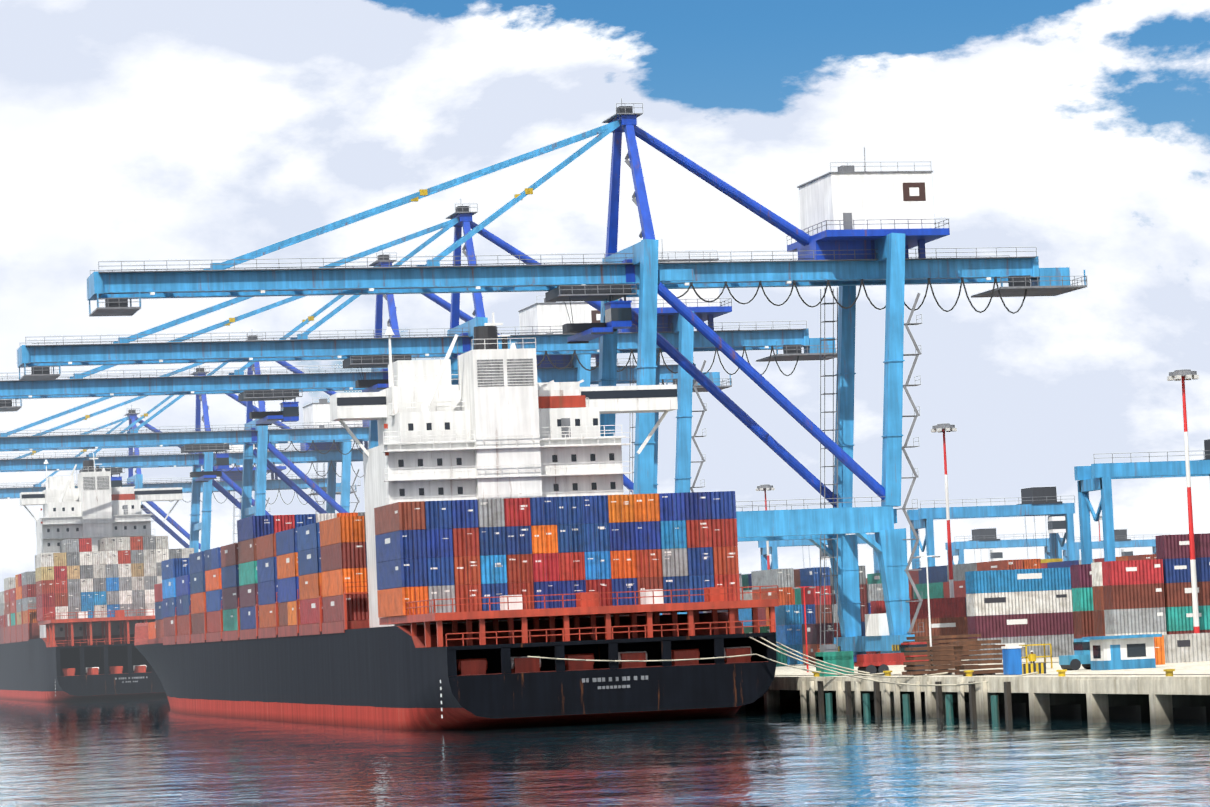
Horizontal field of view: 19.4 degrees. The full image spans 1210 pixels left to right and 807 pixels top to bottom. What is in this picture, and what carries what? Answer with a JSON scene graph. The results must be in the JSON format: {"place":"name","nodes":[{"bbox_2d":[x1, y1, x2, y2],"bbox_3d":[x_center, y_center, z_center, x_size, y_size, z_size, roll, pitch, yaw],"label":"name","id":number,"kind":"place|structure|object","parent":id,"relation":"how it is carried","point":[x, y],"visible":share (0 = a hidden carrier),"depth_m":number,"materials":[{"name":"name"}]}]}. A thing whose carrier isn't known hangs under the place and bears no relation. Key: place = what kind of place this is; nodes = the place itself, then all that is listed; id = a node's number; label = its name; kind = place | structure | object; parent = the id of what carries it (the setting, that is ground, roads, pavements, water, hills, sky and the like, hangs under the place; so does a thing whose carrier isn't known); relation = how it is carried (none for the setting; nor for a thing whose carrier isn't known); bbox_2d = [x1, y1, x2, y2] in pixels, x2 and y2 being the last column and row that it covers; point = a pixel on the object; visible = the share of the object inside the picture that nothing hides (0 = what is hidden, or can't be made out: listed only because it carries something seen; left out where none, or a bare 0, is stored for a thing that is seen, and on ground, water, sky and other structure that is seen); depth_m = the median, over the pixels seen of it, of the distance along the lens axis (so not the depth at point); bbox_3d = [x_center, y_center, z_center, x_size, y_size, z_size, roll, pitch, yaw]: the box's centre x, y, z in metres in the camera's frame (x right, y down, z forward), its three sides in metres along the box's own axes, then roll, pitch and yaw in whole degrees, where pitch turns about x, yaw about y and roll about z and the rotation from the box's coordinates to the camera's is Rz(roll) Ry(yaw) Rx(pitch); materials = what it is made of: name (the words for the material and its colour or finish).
{"place":"outdoors","nodes":[
{"label":"outdoors","id":0,"kind":"place"},
{"bbox_2d":[0,536,193,627],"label":"shipping containers","id":1,"kind":"object","parent":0,"point":[112,574],"visible":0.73,"depth_m":688.34,"materials":[{"name":"metal"}]},
{"bbox_2d":[148,491,739,638],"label":"shipping containers","id":2,"kind":"object","parent":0,"point":[444,549],"visible":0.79,"depth_m":330.39,"materials":[{"name":"metal"}]},
{"bbox_2d":[0,697,1209,806],"bbox_3d":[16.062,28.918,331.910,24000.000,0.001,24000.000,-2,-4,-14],"label":"water","id":3,"kind":"structure","parent":0,"point":[147,752],"depth_m":219.02,"materials":[{"name":"teal liquid"}]},
{"bbox_2d":[0,634,166,701],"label":"ship hull","id":4,"kind":"object","parent":3,"relation":"on","point":[39,670],"visible":0.44,"depth_m":679.40,"materials":[{"name":"black metal"}]},
{"bbox_2d":[0,453,182,646],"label":"superstructure","id":5,"kind":"object","parent":4,"relation":"on","point":[94,506],"visible":0.52,"depth_m":702.84,"materials":[{"name":"white metal"}]},
{"bbox_2d":[134,612,776,729],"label":"ship hull","id":6,"kind":"object","parent":3,"relation":"on","point":[396,677],"visible":0.65,"depth_m":322.49,"materials":[{"name":"black metal"}]},
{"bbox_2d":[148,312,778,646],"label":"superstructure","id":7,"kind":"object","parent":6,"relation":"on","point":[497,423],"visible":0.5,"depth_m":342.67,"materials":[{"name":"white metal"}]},
{"bbox_2d":[0,0,1209,591],"label":"sky","id":8,"kind":"structure","parent":0,"point":[151,132],"materials":[{"name":"white"}]},
{"bbox_2d":[738,657,1209,724],"bbox_3d":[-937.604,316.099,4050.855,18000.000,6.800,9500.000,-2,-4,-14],"label":"quay","id":9,"kind":"structure","parent":0,"point":[1166,693],"depth_m":279.21,"materials":[{"name":"concrete"}]},
{"bbox_2d":[0,405,356,548],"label":"crane","id":10,"kind":"object","parent":9,"relation":"on","point":[234,474],"visible":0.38,"depth_m":887.88,"materials":[{"name":"blue metal"}]},
{"bbox_2d":[0,365,367,552],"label":"crane","id":11,"kind":"object","parent":9,"relation":"on","point":[313,413],"visible":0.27,"depth_m":764.98,"materials":[{"name":"blue metal"}]},
{"bbox_2d":[0,334,368,518],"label":"crane","id":12,"kind":"object","parent":9,"relation":"on","point":[262,439],"visible":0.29,"depth_m":688.59,"materials":[{"name":"blue metal"}]},
{"bbox_2d":[0,250,731,448],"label":"crane","id":13,"kind":"object","parent":9,"relation":"on","point":[254,387],"visible":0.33,"depth_m":556.38,"materials":[{"name":"blue metal"}]},
{"bbox_2d":[17,199,836,614],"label":"crane","id":14,"kind":"object","parent":9,"relation":"on","point":[679,333],"visible":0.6,"depth_m":501.30,"materials":[{"name":"blue metal"}]},
{"bbox_2d":[87,98,1087,662],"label":"crane","id":15,"kind":"object","parent":9,"relation":"on","point":[861,230],"visible":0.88,"depth_m":414.53,"materials":[{"name":"blue metal"}]},
{"bbox_2d":[756,484,774,569],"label":"mast","id":16,"kind":"object","parent":9,"relation":"on","point":[767,487],"visible":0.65,"depth_m":634.84,"materials":[{"name":"red"}]},
{"bbox_2d":[527,637,1037,685],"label":"mooring lines","id":17,"kind":"object","parent":9,"relation":"on","point":[854,674],"visible":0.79,"depth_m":310.34,"materials":[{"name":"beige fabric"}]},
{"bbox_2d":[758,534,879,572],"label":"gantry crane","id":18,"kind":"object","parent":9,"relation":"on","point":[773,546],"visible":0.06,"depth_m":697.78,"materials":[{"name":"blue metal"}]},
{"bbox_2d":[662,533,1209,666],"bbox_3d":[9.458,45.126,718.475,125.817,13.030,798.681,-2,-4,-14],"label":"shipping containers","id":19,"kind":"object","parent":9,"relation":"on","point":[1060,607],"visible":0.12,"depth_m":413.12,"materials":[{"name":"multicoloured"}]},
{"bbox_2d":[931,423,956,597],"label":"mast","id":20,"kind":"object","parent":9,"relation":"on","point":[943,427],"visible":0.85,"depth_m":465.49,"materials":[{"name":"red"}]},
{"bbox_2d":[792,555,1161,676],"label":"dock equipment","id":21,"kind":"object","parent":9,"relation":"on","point":[919,658],"visible":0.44,"depth_m":305.80,"materials":[{"name":"orange metal"}]},
{"bbox_2d":[907,486,1075,568],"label":"gantry crane","id":22,"kind":"object","parent":9,"relation":"on","point":[1039,501],"visible":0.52,"depth_m":560.90,"materials":[{"name":"blue metal"}]},
{"bbox_2d":[945,528,1062,564],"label":"gantry crane","id":23,"kind":"object","parent":9,"relation":"on","point":[986,538],"visible":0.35,"depth_m":799.19,"materials":[{"name":"blue metal"}]},
{"bbox_2d":[1093,516,1101,557],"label":"mast","id":24,"kind":"object","parent":9,"relation":"on","point":[1100,517],"visible":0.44,"depth_m":997.62,"materials":[{"name":"grey metal"}]},
{"bbox_2d":[1062,529,1159,560],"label":"gantry crane","id":25,"kind":"object","parent":9,"relation":"on","point":[1121,539],"visible":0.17,"depth_m":861.03,"materials":[{"name":"blue metal"}]},
{"bbox_2d":[1074,439,1209,563],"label":"gantry crane","id":26,"kind":"object","parent":9,"relation":"on","point":[1096,476],"visible":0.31,"depth_m":423.80,"materials":[{"name":"blue metal"}]},
{"bbox_2d":[1167,369,1199,632],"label":"mast","id":27,"kind":"object","parent":9,"relation":"on","point":[1182,375],"visible":0.92,"depth_m":381.95,"materials":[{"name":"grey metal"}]}
]}

